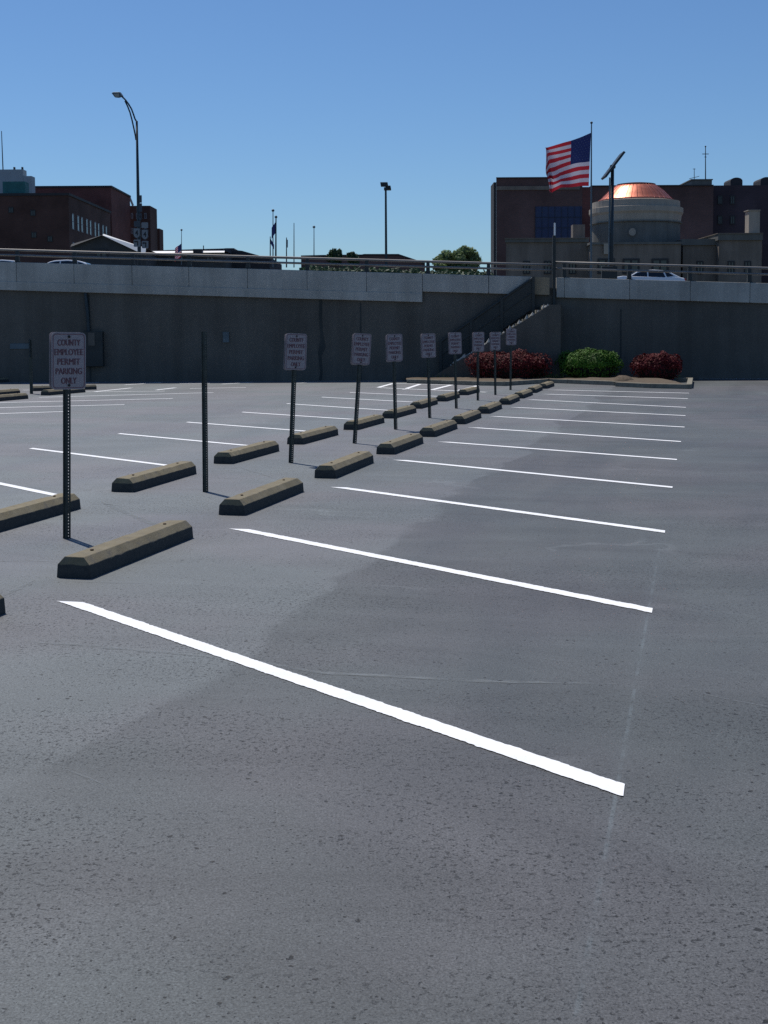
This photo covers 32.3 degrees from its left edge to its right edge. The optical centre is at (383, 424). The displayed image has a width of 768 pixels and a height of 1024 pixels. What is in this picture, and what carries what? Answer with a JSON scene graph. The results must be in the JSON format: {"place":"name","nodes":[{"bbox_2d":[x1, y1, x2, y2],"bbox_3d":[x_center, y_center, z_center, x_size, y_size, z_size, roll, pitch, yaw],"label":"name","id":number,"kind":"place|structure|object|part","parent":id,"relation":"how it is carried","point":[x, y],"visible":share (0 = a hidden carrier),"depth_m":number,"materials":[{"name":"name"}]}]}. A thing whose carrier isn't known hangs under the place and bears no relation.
{"place":"outdoors","nodes":[
{"label":"outdoors","id":0,"kind":"place"},
{"bbox_2d":[0,379,767,1023],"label":"parking lot","id":1,"kind":"structure","parent":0,"point":[464,723],"depth_m":5.77,"materials":[{"name":"grey asphalt"}]},
{"bbox_2d":[0,594,5,614],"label":"wheel stop","id":2,"kind":"object","parent":1,"relation":"on","point":[2,606],"visible":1,"depth_m":7.88,"materials":[{"name":"concrete"}]},
{"bbox_2d":[0,378,8,381],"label":"wheel stop","id":3,"kind":"object","parent":1,"relation":"on","point":[4,379],"visible":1,"depth_m":44.64,"materials":[{"name":"concrete"}]},
{"bbox_2d":[0,389,19,394],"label":"wheel stop","id":4,"kind":"object","parent":1,"relation":"on","point":[8,391],"visible":0.8,"depth_m":35.56,"materials":[{"name":"concrete"}]},
{"bbox_2d":[0,393,27,400],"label":"wheel stop","id":5,"kind":"object","parent":1,"relation":"on","point":[8,397],"visible":1,"depth_m":32.85,"materials":[{"name":"concrete"}]},
{"bbox_2d":[29,339,32,393],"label":"sign post","id":6,"kind":"object","parent":1,"relation":"on","point":[30,367],"visible":1,"depth_m":36.06,"materials":[{"name":"grey metal"}]},
{"bbox_2d":[0,493,80,531],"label":"wheel stop","id":7,"kind":"object","parent":1,"relation":"on","point":[18,515],"visible":0.94,"depth_m":11.76,"materials":[{"name":"concrete"}]},
{"bbox_2d":[41,388,84,394],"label":"wheel stop","id":8,"kind":"object","parent":1,"relation":"on","point":[51,392],"visible":0.65,"depth_m":35.47,"materials":[{"name":"concrete"}]},
{"bbox_2d":[33,384,96,390],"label":"wheel stop","id":9,"kind":"object","parent":1,"relation":"on","point":[87,387],"visible":0.49,"depth_m":37.88,"materials":[{"name":"concrete"}]},
{"bbox_2d":[49,332,85,538],"bbox_3d":[-2.555,0.087,10.701,0.305,1.670,0.057,-3,6,-42],"label":"sign post","id":10,"kind":"object","parent":1,"relation":"on","point":[67,360],"visible":1,"depth_m":10.68,"materials":[{"name":"grey metal"}]},
{"bbox_2d":[57,520,192,578],"bbox_3d":[-1.891,0.900,9.893,0.256,0.156,1.830,1,4,14],"label":"wheel stop","id":11,"kind":"object","parent":1,"relation":"on","point":[98,560],"visible":1,"depth_m":9.57,"materials":[{"name":"concrete"}]},
{"bbox_2d":[111,461,195,491],"bbox_3d":[-2.532,0.558,14.735,0.256,0.156,1.830,1,4,13],"label":"wheel stop","id":12,"kind":"object","parent":1,"relation":"on","point":[141,480],"visible":1,"depth_m":14.41,"materials":[{"name":"concrete"}]},
{"bbox_2d":[201,331,207,491],"bbox_3d":[-1.853,-0.135,13.756,0.068,1.668,0.033,-4,6,-42],"label":"bare post","id":13,"kind":"object","parent":1,"relation":"on","point":[204,413],"visible":1,"depth_m":13.75,"materials":[{"name":"grey metal"}]},
{"bbox_2d":[214,441,278,463],"bbox_3d":[-1.808,0.348,17.610,0.256,0.156,1.830,1,4,14],"label":"wheel stop","id":14,"kind":"object","parent":1,"relation":"on","point":[243,453],"visible":1,"depth_m":17.27,"materials":[{"name":"concrete"}]},
{"bbox_2d":[219,477,303,514],"bbox_3d":[-1.173,0.678,12.941,0.256,0.156,1.830,1,4,14],"label":"wheel stop","id":15,"kind":"object","parent":1,"relation":"on","point":[255,499],"visible":1,"depth_m":12.58,"materials":[{"name":"concrete"}]},
{"bbox_2d":[283,333,306,462],"bbox_3d":[-1.141,-0.336,16.734,0.305,1.638,0.058,-1,5,-34],"label":"sign post","id":16,"kind":"object","parent":1,"relation":"on","point":[295,348],"visible":1,"depth_m":16.71,"materials":[{"name":"grey metal"}]},
{"bbox_2d":[287,426,337,443],"bbox_3d":[-1.084,0.143,20.410,0.256,0.156,1.830,1,4,14],"label":"wheel stop","id":17,"kind":"object","parent":1,"relation":"on","point":[313,435],"visible":0.92,"depth_m":20.14,"materials":[{"name":"concrete"}]},
{"bbox_2d":[314,451,373,477],"bbox_3d":[-0.461,0.462,15.905,0.256,0.156,1.830,1,4,13],"label":"wheel stop","id":18,"kind":"object","parent":1,"relation":"on","point":[342,466],"visible":1,"depth_m":15.51,"materials":[{"name":"concrete"}]},
{"bbox_2d":[351,333,370,443],"bbox_3d":[-0.376,-0.538,19.572,0.305,1.628,0.058,1,5,-31],"label":"sign post","id":19,"kind":"object","parent":1,"relation":"on","point":[360,349],"visible":1,"depth_m":19.54,"materials":[{"name":"grey metal"}]},
{"bbox_2d":[343,414,383,429],"bbox_3d":[-0.337,-0.060,23.185,0.256,0.156,1.830,1,4,14],"label":"wheel stop","id":20,"kind":"object","parent":1,"relation":"on","point":[369,421],"visible":0.83,"depth_m":22.91,"materials":[{"name":"concrete"}]},
{"bbox_2d":[0,262,767,381],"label":"retaining wall","id":21,"kind":"structure","parent":1,"relation":"on","point":[152,322],"depth_m":44.20,"materials":[{"name":"concrete"}]},
{"bbox_2d":[10,343,28,348],"bbox_3d":[-12.298,-2.656,44.692,0.649,0.185,0.030,0,4,2],"label":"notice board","id":22,"kind":"object","parent":21,"relation":"attached to","point":[20,346],"visible":0.98,"depth_m":44.68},
{"bbox_2d":[82,293,104,366],"bbox_3d":[-9.774,-3.200,44.449,0.700,2.467,0.235,0,4,2],"label":"wall cabinet","id":23,"kind":"object","parent":21,"relation":"attached to","point":[94,348],"depth_m":44.40,"materials":[{"name":"metal"}]},
{"bbox_2d":[223,332,228,342],"bbox_3d":[-5.292,-2.939,44.381,0.210,0.351,0.050,0,4,2],"label":"wall plate","id":24,"kind":"object","parent":21,"relation":"attached to","point":[225,337],"depth_m":44.36,"materials":[{"name":"metal"}]},
{"bbox_2d":[0,248,551,275],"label":"guard rail","id":25,"kind":"object","parent":21,"relation":"on","point":[74,257],"visible":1,"depth_m":44.13,"materials":[{"name":"metal"}]},
{"bbox_2d":[556,261,767,282],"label":"guard rail","id":26,"kind":"object","parent":21,"relation":"on","point":[689,272],"visible":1,"depth_m":43.64,"materials":[{"name":"metal"}]},
{"bbox_2d":[385,334,402,429],"bbox_3d":[0.184,-0.726,22.289,0.305,1.607,0.058,-4,5,-30],"label":"sign post","id":27,"kind":"object","parent":1,"relation":"on","point":[394,350],"visible":1,"depth_m":22.26,"materials":[{"name":"grey metal"}]},
{"bbox_2d":[382,405,416,417],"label":"wheel stop","id":28,"kind":"object","parent":1,"relation":"on","point":[406,410],"visible":0.84,"depth_m":25.79,"materials":[{"name":"concrete"}]},
{"bbox_2d":[376,433,422,453],"bbox_3d":[0.239,0.253,18.756,0.256,0.156,1.830,1,4,14],"label":"wheel stop","id":29,"kind":"object","parent":1,"relation":"on","point":[401,443],"visible":1,"depth_m":18.36,"materials":[{"name":"concrete"}]},
{"bbox_2d":[410,398,437,408],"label":"wheel stop","id":30,"kind":"object","parent":1,"relation":"on","point":[420,404],"visible":0.88,"depth_m":28.60,"materials":[{"name":"concrete"}]},
{"bbox_2d":[420,333,435,417],"bbox_3d":[0.855,-0.933,25.156,0.305,1.604,0.059,-4,5,-28],"label":"sign post","id":31,"kind":"object","parent":1,"relation":"on","point":[428,346],"visible":1,"depth_m":25.13,"materials":[{"name":"grey metal"}]},
{"bbox_2d":[419,420,456,436],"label":"wheel stop","id":32,"kind":"object","parent":1,"relation":"on","point":[439,428],"visible":0.98,"depth_m":21.21,"materials":[{"name":"concrete"}]},
{"bbox_2d":[436,392,459,400],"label":"wheel stop","id":33,"kind":"object","parent":1,"relation":"on","point":[449,396],"visible":0.96,"depth_m":31.33,"materials":[{"name":"concrete"}]},
{"bbox_2d":[448,332,461,408],"bbox_3d":[1.523,-1.157,28.147,0.305,1.616,0.058,-4,5,-27],"label":"sign post","id":34,"kind":"object","parent":1,"relation":"on","point":[454,343],"visible":1,"depth_m":28.11,"materials":[{"name":"grey metal"}]},
{"bbox_2d":[451,410,480,423],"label":"wheel stop","id":35,"kind":"object","parent":1,"relation":"on","point":[467,417],"visible":0.95,"depth_m":23.94,"materials":[{"name":"concrete"}]},
{"bbox_2d":[458,387,479,394],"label":"wheel stop","id":36,"kind":"object","parent":1,"relation":"on","point":[469,390],"visible":0.92,"depth_m":34.16,"materials":[{"name":"concrete"}]},
{"bbox_2d":[472,332,483,400],"bbox_3d":[2.224,-1.386,31.280,0.305,1.616,0.057,-2,5,-26],"label":"sign post","id":37,"kind":"object","parent":1,"relation":"on","point":[477,342],"visible":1,"depth_m":31.24,"materials":[{"name":"grey metal"}]},
{"bbox_2d":[477,402,501,413],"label":"wheel stop","id":38,"kind":"object","parent":1,"relation":"on","point":[489,408],"visible":0.95,"depth_m":26.69,"materials":[{"name":"concrete"}]},
{"bbox_2d":[490,332,499,394],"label":"sign post","id":39,"kind":"object","parent":1,"relation":"on","point":[494,341],"visible":1,"depth_m":33.83,"materials":[{"name":"grey metal"}]},
{"bbox_2d":[431,277,561,377],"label":"staircase","id":40,"kind":"structure","parent":1,"relation":"on","point":[540,331],"depth_m":42.85,"materials":[{"name":"concrete"}]},
{"bbox_2d":[450,304,547,365],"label":"stair steps","id":41,"kind":"object","parent":40,"relation":"on","point":[518,322],"visible":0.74,"depth_m":42.72,"materials":[{"name":"concrete"}]},
{"bbox_2d":[552,223,555,304],"bbox_3d":[5.615,-5.297,43.751,0.100,2.722,0.100,0,4,0],"label":"stair pole","id":42,"kind":"object","parent":40,"relation":"on","point":[554,269],"visible":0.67,"depth_m":43.73,"materials":[{"name":"black metal"}]},
{"bbox_2d":[499,394,519,404],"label":"wheel stop","id":43,"kind":"object","parent":1,"relation":"on","point":[510,399],"visible":0.95,"depth_m":29.78,"materials":[{"name":"concrete"}]},
{"bbox_2d":[506,328,516,389],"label":"sign post","id":44,"kind":"object","parent":1,"relation":"on","point":[510,337],"visible":1,"depth_m":36.58,"materials":[{"name":"grey metal"}]},
{"bbox_2d":[514,389,532,397],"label":"wheel stop","id":45,"kind":"object","parent":1,"relation":"on","point":[524,393],"visible":0.88,"depth_m":32.69,"materials":[{"name":"concrete"}]},
{"bbox_2d":[528,385,542,392],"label":"wheel stop","id":46,"kind":"object","parent":1,"relation":"on","point":[536,388],"visible":0.83,"depth_m":35.33,"materials":[{"name":"concrete"}]},
{"bbox_2d":[539,381,553,388],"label":"wheel stop","id":47,"kind":"object","parent":1,"relation":"on","point":[547,385],"visible":0.88,"depth_m":37.67,"materials":[{"name":"concrete"}]},
{"bbox_2d":[406,376,692,388],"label":"planting island","id":48,"kind":"structure","parent":1,"relation":"on","point":[638,382],"depth_m":40.20,"materials":[{"name":"concrete"}]},
{"bbox_2d":[465,348,554,378],"bbox_3d":[3.990,-1.935,42.261,2.846,1.024,1.777,0,4,0],"label":"red bush","id":49,"kind":"object","parent":48,"relation":"on","point":[525,364],"visible":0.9,"depth_m":41.73,"materials":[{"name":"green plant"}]},
{"bbox_2d":[424,372,680,378],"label":"weeds","id":50,"kind":"object","parent":48,"relation":"on","point":[548,375],"visible":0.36,"depth_m":42.29,"materials":[{"name":"green plant"}]},
{"bbox_2d":[555,347,623,377],"bbox_3d":[6.552,-1.960,42.221,2.162,1.049,1.683,0,4,0],"label":"green bush","id":51,"kind":"object","parent":48,"relation":"on","point":[584,363],"visible":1,"depth_m":41.81,"materials":[{"name":"green plant"}]},
{"bbox_2d":[610,375,633,380],"bbox_3d":[7.118,-1.351,39.560,0.840,0.275,0.871,0,4,0],"label":"mulch heap","id":52,"kind":"object","parent":48,"relation":"on","point":[622,378],"visible":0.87,"depth_m":39.35,"materials":[{"name":"brown soil"}]},
{"bbox_2d":[629,351,682,379],"bbox_3d":[8.575,-1.883,41.725,1.801,0.942,1.325,0,4,0],"label":"red bush","id":53,"kind":"object","parent":48,"relation":"on","point":[664,365],"visible":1,"depth_m":41.28,"materials":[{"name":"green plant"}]},
{"bbox_2d":[0,0,767,273],"label":"sky","id":54,"kind":"structure","parent":0,"point":[244,110],"materials":[{"name":"blue"}]},
{"bbox_3d":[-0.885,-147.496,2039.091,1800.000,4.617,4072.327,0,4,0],"label":"terrain","id":55,"kind":"structure","parent":0,"visible":0},
{"bbox_2d":[0,167,163,262],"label":"brick building","id":56,"kind":"structure","parent":55,"relation":"on","point":[32,216],"depth_m":185.10,"materials":[{"name":"brown brick"}]},
{"bbox_2d":[1,131,3,168],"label":"antenna mast","id":57,"kind":"object","parent":56,"relation":"on","point":[2,151],"visible":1,"depth_m":201.48,"materials":[{"name":"grey metal"}]},
{"bbox_2d":[8,207,13,212],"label":"window","id":58,"kind":"structure","parent":56,"relation":"in","point":[10,209],"depth_m":183.26,"materials":[{"name":"grey glass"}]},
{"bbox_2d":[30,210,35,215],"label":"window","id":59,"kind":"structure","parent":56,"relation":"in","point":[32,212],"depth_m":183.30,"materials":[{"name":"grey glass"}]},
{"bbox_2d":[31,232,36,237],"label":"window","id":60,"kind":"structure","parent":56,"relation":"in","point":[33,234],"depth_m":183.53,"materials":[{"name":"grey glass"}]},
{"bbox_2d":[47,236,52,241],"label":"window","id":61,"kind":"structure","parent":56,"relation":"in","point":[49,238],"depth_m":183.57,"materials":[{"name":"grey glass"}]},
{"bbox_2d":[72,213,73,229],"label":"window","id":62,"kind":"structure","parent":56,"relation":"in","point":[72,213],"depth_m":185.58,"materials":[{"name":"grey glass"}]},
{"bbox_2d":[77,215,79,231],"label":"window","id":63,"kind":"structure","parent":56,"relation":"in","point":[78,229],"depth_m":188.89,"materials":[{"name":"grey glass"}]},
{"bbox_2d":[81,217,82,232],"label":"window","id":64,"kind":"structure","parent":56,"relation":"in","point":[81,217],"depth_m":191.35,"materials":[{"name":"grey glass"}]},
{"bbox_2d":[86,219,87,233],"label":"window","id":65,"kind":"structure","parent":56,"relation":"in","point":[86,219],"depth_m":194.27,"materials":[{"name":"grey glass"}]},
{"bbox_2d":[89,220,91,235],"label":"window","id":66,"kind":"structure","parent":56,"relation":"in","point":[89,220],"depth_m":196.75,"materials":[{"name":"grey glass"}]},
{"bbox_2d":[70,234,157,265],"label":"gabled house","id":67,"kind":"structure","parent":55,"relation":"on","point":[103,242],"depth_m":94.34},
{"bbox_2d":[95,249,107,256],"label":"window","id":68,"kind":"structure","parent":67,"relation":"in","point":[99,255],"depth_m":94.29,"materials":[{"name":"black glass"}]},
{"bbox_2d":[151,245,231,267],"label":"building","id":69,"kind":"structure","parent":55,"relation":"on","point":[223,251],"depth_m":99.36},
{"bbox_2d":[163,256,171,261],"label":"window","id":70,"kind":"structure","parent":69,"relation":"in","point":[170,257],"depth_m":99.27,"materials":[{"name":"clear glass"}]},
{"bbox_2d":[226,248,281,269],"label":"hipped building","id":71,"kind":"structure","parent":55,"relation":"on","point":[252,265],"depth_m":103.36,"materials":[{"name":"grey"}]},
{"bbox_2d":[270,236,273,267],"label":"flag pole","id":72,"kind":"object","parent":55,"relation":"on","point":[271,243],"visible":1,"depth_m":89.35,"materials":[{"name":"grey metal"}]},
{"bbox_2d":[271,209,274,267],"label":"antenna mast","id":73,"kind":"object","parent":55,"relation":"on","point":[272,210],"visible":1,"depth_m":95.32,"materials":[{"name":"grey metal"}]},
{"bbox_2d":[272,216,276,267],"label":"flag pole","id":74,"kind":"object","parent":55,"relation":"on","point":[274,228],"visible":1,"depth_m":89.28,"materials":[{"name":"grey metal"}]},
{"bbox_2d":[286,237,287,267],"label":"flag pole","id":75,"kind":"object","parent":55,"relation":"on","point":[286,249],"visible":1,"depth_m":89.35,"materials":[{"name":"grey metal"}]},
{"bbox_2d":[326,248,342,268],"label":"tree","id":76,"kind":"object","parent":55,"relation":"on","point":[333,253],"visible":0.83,"depth_m":99.10,"materials":[{"name":"green plant"}]},
{"bbox_2d":[346,252,359,268],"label":"tree","id":77,"kind":"object","parent":55,"relation":"on","point":[351,255],"visible":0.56,"depth_m":101.08,"materials":[{"name":"green plant"}]},
{"bbox_2d":[301,254,424,271],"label":"brown building","id":78,"kind":"structure","parent":55,"relation":"on","point":[382,256],"depth_m":105.34,"materials":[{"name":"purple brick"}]},
{"bbox_2d":[432,245,481,272],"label":"tree","id":79,"kind":"object","parent":55,"relation":"on","point":[463,253],"visible":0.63,"depth_m":118.30,"materials":[{"name":"green plant"}]},
{"bbox_2d":[491,177,767,275],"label":"brick building","id":80,"kind":"structure","parent":55,"relation":"on","point":[528,207],"depth_m":143.87,"materials":[{"name":"brown brick"}]},
{"bbox_2d":[705,146,705,178],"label":"antenna mast","id":81,"kind":"object","parent":80,"relation":"on","point":[705,162],"visible":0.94,"depth_m":148.25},
{"bbox_2d":[717,195,722,204],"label":"window","id":82,"kind":"structure","parent":80,"relation":"in","point":[720,197],"depth_m":146.82,"materials":[{"name":"black glass"}]},
{"bbox_2d":[717,215,722,224],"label":"window","id":83,"kind":"structure","parent":80,"relation":"in","point":[720,217],"depth_m":147.00,"materials":[{"name":"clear glass"}]},
{"bbox_2d":[730,195,734,204],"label":"window","id":84,"kind":"structure","parent":80,"relation":"in","point":[732,197],"depth_m":146.82,"materials":[{"name":"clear glass"}]},
{"bbox_2d":[730,215,734,224],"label":"window","id":85,"kind":"structure","parent":80,"relation":"in","point":[732,217],"depth_m":147.00,"materials":[{"name":"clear glass"}]},
{"bbox_2d":[504,182,767,287],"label":"domed building","id":86,"kind":"structure","parent":55,"relation":"on","point":[647,219],"depth_m":113.77,"materials":[{"name":"stone"}]},
{"bbox_2d":[523,261,529,273],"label":"window","id":87,"kind":"structure","parent":86,"relation":"in","point":[524,272],"depth_m":113.77,"materials":[{"name":"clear glass"}]},
{"bbox_2d":[544,261,550,273],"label":"window","id":88,"kind":"structure","parent":86,"relation":"in","point":[546,262],"depth_m":113.76,"materials":[{"name":"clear glass"}]},
{"bbox_2d":[569,261,575,273],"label":"window","id":89,"kind":"structure","parent":86,"relation":"in","point":[570,265],"depth_m":113.79,"materials":[{"name":"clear glass"}]},
{"bbox_2d":[597,258,614,273],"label":"window","id":90,"kind":"structure","parent":86,"relation":"in","point":[599,260],"depth_m":111.75,"materials":[{"name":"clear glass"}]},
{"bbox_2d":[622,258,639,273],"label":"window","id":91,"kind":"structure","parent":86,"relation":"in","point":[633,260],"depth_m":111.78,"materials":[{"name":"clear glass"}]},
{"bbox_2d":[652,258,668,270],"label":"window","id":92,"kind":"structure","parent":86,"relation":"in","point":[662,260],"depth_m":111.78,"materials":[{"name":"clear glass"}]},
{"bbox_2d":[696,261,703,273],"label":"window","id":93,"kind":"structure","parent":86,"relation":"in","point":[698,262],"depth_m":113.76,"materials":[{"name":"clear glass"}]},
{"bbox_2d":[728,261,734,271],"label":"window","id":94,"kind":"structure","parent":86,"relation":"in","point":[730,263],"depth_m":112.76,"materials":[{"name":"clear glass"}]},
{"bbox_2d":[744,261,750,272],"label":"window","id":95,"kind":"structure","parent":86,"relation":"in","point":[746,263],"depth_m":112.76,"materials":[{"name":"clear glass"}]},
{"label":"road","id":96,"kind":"structure","parent":0,"visible":0},
{"bbox_2d":[48,260,89,263],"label":"parked car","id":97,"kind":"object","parent":96,"relation":"on","point":[65,261],"visible":0.02,"depth_m":70.93,"materials":[{"name":"white paint"}]},
{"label":"side window","id":98,"kind":"part","parent":97,"relation":"part of","materials":[{"name":"black glass"}]},
{"bbox_2d":[112,92,147,265],"bbox_3d":[-11.718,-10.904,61.396,1.564,8.960,0.355,0,4,0],"label":"street light","id":99,"kind":"object","parent":96,"relation":"on","point":[138,232],"visible":0.97,"depth_m":61.34,"materials":[{"name":"grey metal"}]},
{"bbox_2d":[175,229,181,264],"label":"flag pole","id":100,"kind":"object","parent":96,"relation":"on","point":[178,249],"visible":0.8,"depth_m":69.51,"materials":[{"name":"grey metal"}]},
{"bbox_2d":[380,182,390,268],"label":"lot lamp","id":101,"kind":"object","parent":96,"relation":"on","point":[386,186],"visible":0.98,"depth_m":73.31,"materials":[{"name":"black metal"}]},
{"bbox_2d":[299,265,493,275],"bbox_3d":[0.535,-6.290,57.754,8.594,1.497,1.489,0,4,0],"label":"hedge","id":102,"kind":"object","parent":96,"relation":"on","point":[372,269],"visible":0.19,"depth_m":57.27,"materials":[{"name":"green plant"}]},
{"bbox_2d":[545,121,592,277],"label":"flag pole","id":103,"kind":"object","parent":96,"relation":"on","point":[568,164],"visible":1,"depth_m":71.21,"materials":[{"name":"multicoloured fabric"}]},
{"bbox_2d":[601,151,624,278],"bbox_3d":[10.243,-8.903,59.571,0.990,6.607,1.100,0,4,0],"label":"solar pole","id":104,"kind":"object","parent":96,"relation":"on","point":[609,274],"visible":0.71,"depth_m":59.39,"materials":[{"name":"grey metal"}]},
{"bbox_2d":[617,272,685,280],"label":"parked car","id":105,"kind":"object","parent":96,"relation":"on","point":[653,276],"visible":0.22,"depth_m":72.87,"materials":[{"name":"white paint"}]},
{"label":"side window","id":106,"kind":"part","parent":105,"relation":"part of","materials":[{"name":"black glass"}]},
{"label":"side window","id":107,"kind":"part","parent":105,"relation":"part of","materials":[{"name":"black glass"}]}
]}

